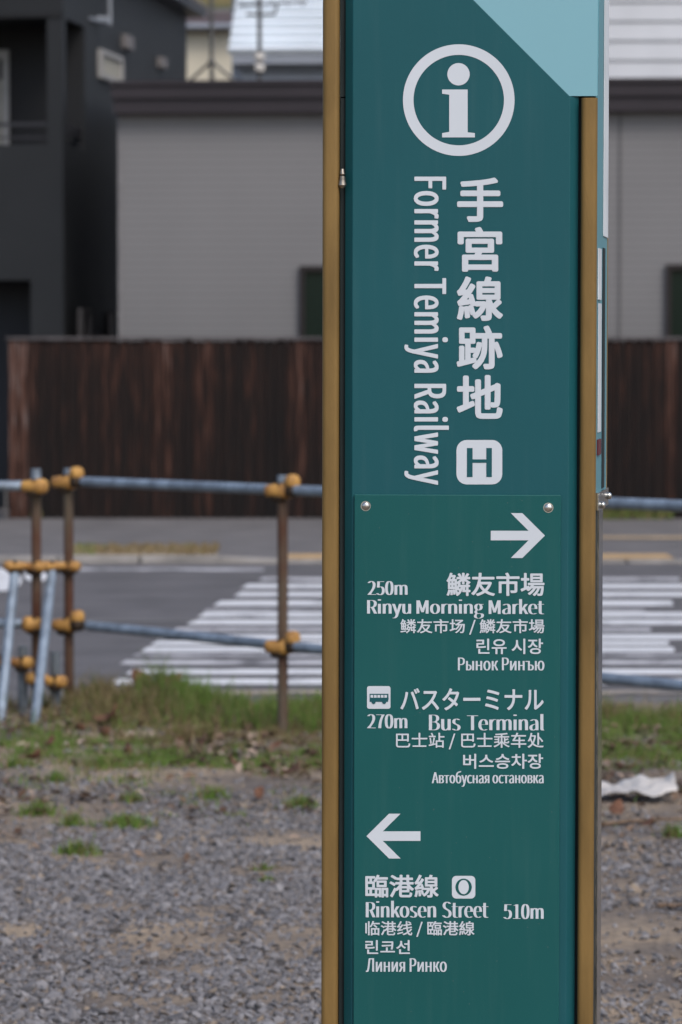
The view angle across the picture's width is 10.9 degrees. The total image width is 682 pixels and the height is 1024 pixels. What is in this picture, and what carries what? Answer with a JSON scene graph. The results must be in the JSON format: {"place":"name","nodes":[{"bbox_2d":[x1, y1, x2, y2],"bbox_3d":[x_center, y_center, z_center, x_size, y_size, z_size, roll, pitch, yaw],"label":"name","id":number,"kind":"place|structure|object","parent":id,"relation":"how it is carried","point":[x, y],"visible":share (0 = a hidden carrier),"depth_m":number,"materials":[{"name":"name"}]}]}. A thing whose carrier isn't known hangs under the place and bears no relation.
{"place":"outdoors","nodes":[
{"label":"outdoors","id":0,"kind":"place"},
{"bbox_2d":[187,9,231,79],"bbox_3d":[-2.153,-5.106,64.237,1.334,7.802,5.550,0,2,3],"label":"cream house","id":1,"kind":"structure","parent":0,"point":[197,44],"depth_m":61.70,"materials":[{"name":"beige paint"}]},
{"bbox_2d":[198,0,231,8],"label":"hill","id":2,"kind":"structure","parent":0,"point":[222,4],"depth_m":173.03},
{"bbox_2d":[228,0,322,79],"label":"white roof house","id":3,"kind":"structure","parent":0,"point":[292,41],"depth_m":47.79,"materials":[{"name":"metal"}]},
{"bbox_2d":[0,564,681,689],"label":"road","id":4,"kind":"structure","parent":0,"point":[641,619],"depth_m":21.46,"materials":[{"name":"grey asphalt"}]},
{"bbox_2d":[0,691,681,1023],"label":"lot ground","id":5,"kind":"structure","parent":0,"point":[625,923],"depth_m":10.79,"materials":[{"name":"grey gravel"}]},
{"bbox_2d":[0,755,38,768],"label":"grass tuft","id":6,"kind":"object","parent":5,"relation":"on","point":[14,763],"visible":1,"depth_m":13.42,"materials":[{"name":"green plant"}]},
{"bbox_2d":[0,469,48,721],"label":"pipe railing","id":7,"kind":"object","parent":5,"relation":"on","point":[35,487],"visible":0.96,"depth_m":15.49,"materials":[{"name":"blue metal"}]},
{"bbox_2d":[25,748,40,758],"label":"dead leaf","id":8,"kind":"object","parent":5,"relation":"on","point":[36,753],"visible":1,"depth_m":13.56,"materials":[{"name":"brown plant"}]},
{"bbox_2d":[10,799,66,817],"bbox_3d":[-1.020,0.994,12.099,0.220,0.070,0.186,-1,3,-31],"label":"grass tuft","id":9,"kind":"object","parent":5,"relation":"on","point":[24,811],"visible":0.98,"depth_m":12.09,"materials":[{"name":"green plant"}]},
{"bbox_2d":[44,734,53,744],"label":"dead leaf","id":10,"kind":"object","parent":5,"relation":"on","point":[50,740],"visible":1,"depth_m":14.05,"materials":[{"name":"brown plant"}]},
{"bbox_2d":[37,766,74,783],"bbox_3d":[-1.043,0.952,13.001,0.145,0.067,0.133,-1,3,-28],"label":"grass tuft","id":11,"kind":"object","parent":5,"relation":"on","point":[55,777],"visible":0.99,"depth_m":12.99,"materials":[{"name":"green plant"}]},
{"bbox_2d":[51,810,94,826],"bbox_3d":[-0.879,1.005,11.810,0.147,0.068,0.119,0,3,11],"label":"grass tuft","id":12,"kind":"object","parent":5,"relation":"on","point":[72,821],"visible":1,"depth_m":11.79,"materials":[{"name":"green plant"}]},
{"bbox_2d":[53,837,103,856],"bbox_3d":[-0.810,1.033,11.107,0.165,0.068,0.155,0,2,0],"label":"grass tuft","id":13,"kind":"object","parent":5,"relation":"on","point":[79,848],"visible":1,"depth_m":11.11,"materials":[{"name":"green plant"}]},
{"bbox_2d":[75,723,86,729],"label":"dead leaf","id":14,"kind":"object","parent":5,"relation":"on","point":[79,726],"visible":1,"depth_m":14.53,"materials":[{"name":"brown plant"}]},
{"bbox_2d":[80,752,120,768],"bbox_3d":[-0.897,0.929,13.445,0.164,0.069,0.156,0,2,0],"label":"grass tuft","id":15,"kind":"object","parent":5,"relation":"on","point":[102,762],"visible":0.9,"depth_m":13.43,"materials":[{"name":"green plant"}]},
{"bbox_2d":[98,726,109,737],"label":"dead leaf","id":16,"kind":"object","parent":5,"relation":"on","point":[103,730],"visible":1,"depth_m":14.34,"materials":[{"name":"brown plant"}]},
{"bbox_2d":[93,703,117,720],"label":"dead leaf","id":17,"kind":"object","parent":5,"relation":"on","point":[108,716],"visible":1,"depth_m":14.88,"materials":[{"name":"brown plant"}]},
{"bbox_2d":[87,810,158,829],"bbox_3d":[-0.710,1.009,11.811,0.273,0.064,0.227,2,3,38],"label":"grass tuft","id":18,"kind":"object","parent":5,"relation":"on","point":[125,820],"visible":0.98,"depth_m":11.79,"materials":[{"name":"green plant"}]},
{"bbox_2d":[123,745,132,753],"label":"dead leaf","id":19,"kind":"object","parent":5,"relation":"on","point":[127,749],"visible":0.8,"depth_m":13.80,"materials":[{"name":"brown plant"}]},
{"bbox_2d":[111,787,148,803],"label":"grass tuft","id":20,"kind":"object","parent":5,"relation":"on","point":[130,797],"visible":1,"depth_m":12.43,"materials":[{"name":"green plant"}]},
{"bbox_2d":[184,783,233,800],"bbox_3d":[-0.439,0.975,12.533,0.191,0.066,0.179,1,3,19],"label":"grass tuft","id":21,"kind":"object","parent":5,"relation":"on","point":[211,795],"visible":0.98,"depth_m":12.52,"materials":[{"name":"green plant"}]},
{"bbox_2d":[229,754,235,763],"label":"dead leaf","id":22,"kind":"object","parent":5,"relation":"on","point":[231,759],"visible":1,"depth_m":13.45,"materials":[{"name":"brown plant"}]},
{"bbox_2d":[254,786,263,798],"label":"dead leaf","id":23,"kind":"object","parent":5,"relation":"on","point":[258,792],"visible":1,"depth_m":12.48,"materials":[{"name":"brown plant"}]},
{"bbox_2d":[250,861,281,871],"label":"grass tuft","id":24,"kind":"object","parent":5,"relation":"on","point":[264,867],"visible":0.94,"depth_m":10.82,"materials":[{"name":"green plant"}]},
{"bbox_2d":[256,873,276,881],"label":"grass tuft","id":25,"kind":"object","parent":5,"relation":"on","point":[265,877],"visible":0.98,"depth_m":10.51,"materials":[{"name":"green plant"}]},
{"bbox_2d":[270,739,281,746],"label":"dead leaf","id":26,"kind":"object","parent":5,"relation":"on","point":[276,743],"visible":1,"depth_m":14.01,"materials":[{"name":"brown plant"}]},
{"bbox_2d":[275,791,321,808],"bbox_3d":[-0.143,0.989,12.291,0.170,0.067,0.144,0,2,0],"label":"grass tuft","id":27,"kind":"object","parent":5,"relation":"on","point":[301,802],"visible":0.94,"depth_m":12.28,"materials":[{"name":"green plant"}]},
{"bbox_2d":[0,690,681,995],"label":"leaf litter","id":28,"kind":"object","parent":5,"relation":"on","point":[271,771],"visible":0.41,"depth_m":13.43,"materials":[{"name":"plant"}]},
{"bbox_2d":[281,760,300,771],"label":"dead leaf","id":29,"kind":"object","parent":28,"relation":"on","point":[293,768],"visible":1,"depth_m":13.12,"materials":[{"name":"brown plant"}]},
{"bbox_2d":[25,467,681,733],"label":"pipe railing","id":30,"kind":"object","parent":5,"relation":"on","point":[286,642],"visible":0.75,"depth_m":15.04,"materials":[{"name":"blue metal"}]},
{"bbox_2d":[321,0,611,1023],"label":"information sign","id":31,"kind":"object","parent":5,"relation":"on","point":[467,494],"visible":1,"depth_m":5.30,"materials":[{"name":"green metal"}]},
{"bbox_2d":[609,799,623,813],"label":"dead leaf","id":32,"kind":"object","parent":5,"relation":"on","point":[616,807],"visible":1,"depth_m":11.98,"materials":[{"name":"brown plant"}]},
{"bbox_2d":[618,762,635,768],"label":"dead leaf","id":33,"kind":"object","parent":5,"relation":"on","point":[627,767],"visible":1,"depth_m":13.21,"materials":[{"name":"brown plant"}]},
{"bbox_2d":[602,771,677,796],"bbox_3d":[1.016,0.954,12.476,0.301,0.084,0.210,0,2,0],"label":"plastic sheet","id":34,"kind":"object","parent":5,"relation":"on","point":[641,784],"visible":0.88,"depth_m":12.46,"materials":[{"name":"white plastic"}]},
{"bbox_2d":[601,817,681,825],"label":"stick","id":35,"kind":"object","parent":5,"relation":"on","point":[609,823],"visible":0.84,"depth_m":11.80,"materials":[{"name":"brown wood"}]},
{"bbox_2d":[640,816,652,824],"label":"dead leaf","id":36,"kind":"object","parent":5,"relation":"on","point":[648,821],"visible":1,"depth_m":11.64,"materials":[{"name":"brown plant"}]},
{"bbox_2d":[651,819,681,838],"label":"grass tuft","id":37,"kind":"object","parent":5,"relation":"on","point":[674,832],"visible":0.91,"depth_m":11.52,"materials":[{"name":"green plant"}]},
{"bbox_2d":[656,903,681,906],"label":"stick","id":38,"kind":"object","parent":5,"relation":"on","point":[667,905],"visible":1,"depth_m":9.99,"materials":[{"name":"brown wood"}]},
{"bbox_2d":[0,651,681,837],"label":"grass","id":39,"kind":"structure","parent":0,"point":[174,694],"depth_m":14.80,"materials":[{"name":"green plant"}]},
{"bbox_2d":[169,672,181,681],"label":"dead leaf","id":40,"kind":"object","parent":39,"relation":"on","point":[178,678],"visible":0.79,"depth_m":15.71,"materials":[{"name":"beige plant"}]},
{"bbox_2d":[0,509,681,559],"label":"pavement","id":41,"kind":"structure","parent":0,"point":[249,537],"depth_m":31.34,"materials":[{"name":"grey asphalt"}]},
{"bbox_2d":[5,491,6,518],"bbox_3d":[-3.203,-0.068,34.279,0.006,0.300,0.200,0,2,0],"label":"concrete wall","id":42,"kind":"structure","parent":41,"relation":"on","point":[5,504],"depth_m":34.19,"materials":[{"name":"grey concrete"}]},
{"bbox_2d":[74,545,217,555],"bbox_3d":[-1.546,0.299,28.049,1.230,0.001,1.580,0,2,0],"label":"planting bed","id":43,"kind":"object","parent":41,"relation":"on","point":[136,550],"visible":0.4,"depth_m":27.58,"materials":[{"name":"green plant"}]},
{"bbox_2d":[6,337,681,517],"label":"wooden fence","id":44,"kind":"object","parent":41,"relation":"on","point":[240,410],"visible":0.38,"depth_m":34.30,"materials":[{"name":"brown wood"}]},
{"bbox_2d":[30,509,673,554],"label":"weeds","id":45,"kind":"object","parent":41,"relation":"on","point":[203,549],"visible":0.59,"depth_m":28.20,"materials":[{"name":"green plant"}]},
{"bbox_2d":[109,78,681,341],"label":"grey house","id":46,"kind":"structure","parent":41,"relation":"on","point":[220,203],"depth_m":35.05,"materials":[{"name":"grey metal"}]},
{"bbox_2d":[189,0,234,79],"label":"roof aerial","id":47,"kind":"object","parent":46,"relation":"on","point":[211,63],"visible":0.79,"depth_m":37.61,"materials":[{"name":"metal"}]},
{"bbox_2d":[239,0,306,79],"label":"television aerial","id":48,"kind":"object","parent":46,"relation":"on","point":[259,58],"visible":0.96,"depth_m":37.86,"materials":[{"name":"metal"}]},
{"bbox_2d":[299,266,321,341],"bbox_3d":[-0.002,-2.020,35.020,0.804,0.770,0.070,0,2,4],"label":"window","id":49,"kind":"structure","parent":46,"relation":"in","point":[310,277],"depth_m":35.04,"materials":[{"name":"black glass"}]},
{"bbox_2d":[666,264,681,340],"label":"window","id":50,"kind":"structure","parent":46,"relation":"in","point":[673,272],"depth_m":34.79,"materials":[{"name":"black glass"}]},
{"bbox_2d":[288,554,673,558],"bbox_3d":[1.043,0.341,27.640,2.994,0.001,0.700,0,2,0],"label":"tactile strip","id":51,"kind":"object","parent":41,"relation":"on","point":[605,556],"visible":0.4,"depth_m":27.60,"materials":[{"name":"yellow tile"}]},
{"bbox_2d":[603,536,681,538],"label":"pavement line","id":52,"kind":"object","parent":41,"relation":"on","point":[642,537],"depth_m":30.52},
{"bbox_2d":[8,690,681,701],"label":"pavement","id":53,"kind":"structure","parent":0,"point":[624,697],"depth_m":16.40,"materials":[{"name":"concrete"}]},
{"bbox_2d":[131,669,147,687],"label":"dead leaf","id":54,"kind":"object","parent":53,"relation":"on","point":[133,671],"visible":0.28,"depth_m":16.37,"materials":[{"name":"beige plant"}]},
{"bbox_2d":[210,690,681,693],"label":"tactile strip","id":55,"kind":"object","parent":53,"relation":"on","point":[603,692],"depth_m":16.59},
{"bbox_2d":[609,0,681,77],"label":"white sided house","id":56,"kind":"structure","parent":0,"point":[645,38],"depth_m":46.26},
{"label":"ground","id":57,"kind":"structure","parent":0,"visible":0},
{"bbox_2d":[0,0,207,508],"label":"charcoal house","id":58,"kind":"structure","parent":57,"relation":"on","point":[63,63],"depth_m":36.83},
{"bbox_2d":[0,50,9,144],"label":"balcony door","id":59,"kind":"structure","parent":58,"relation":"in","point":[4,54],"depth_m":36.85,"materials":[{"name":"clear glass"}]},
{"bbox_2d":[78,308,91,341],"bbox_3d":[-2.631,-1.639,36.778,0.060,0.900,0.473,0,2,8],"label":"window","id":60,"kind":"structure","parent":58,"relation":"in","point":[84,314],"depth_m":36.77,"materials":[{"name":"grey glass"}]},
{"bbox_2d":[98,49,123,81],"bbox_3d":[-2.446,-4.717,38.038,0.060,0.300,1.182,0,2,8],"label":"window","id":61,"kind":"structure","parent":58,"relation":"in","point":[110,65],"depth_m":37.96,"materials":[{"name":"white glass"}]},
{"bbox_2d":[109,312,117,341],"bbox_3d":[-2.411,-1.686,38.427,0.060,0.900,0.611,0,2,8],"label":"window","id":62,"kind":"structure","parent":58,"relation":"in","point":[113,316],"depth_m":38.12,"materials":[{"name":"grey glass"}]},
{"bbox_2d":[232,0,241,79],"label":"utility pole","id":63,"kind":"object","parent":57,"relation":"on","point":[236,75],"depth_m":54.69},
{"bbox_2d":[0,555,681,563],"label":"kerb","id":64,"kind":"structure","parent":57,"relation":"on","point":[151,559],"depth_m":27.09,"materials":[{"name":"concrete"}]}
]}

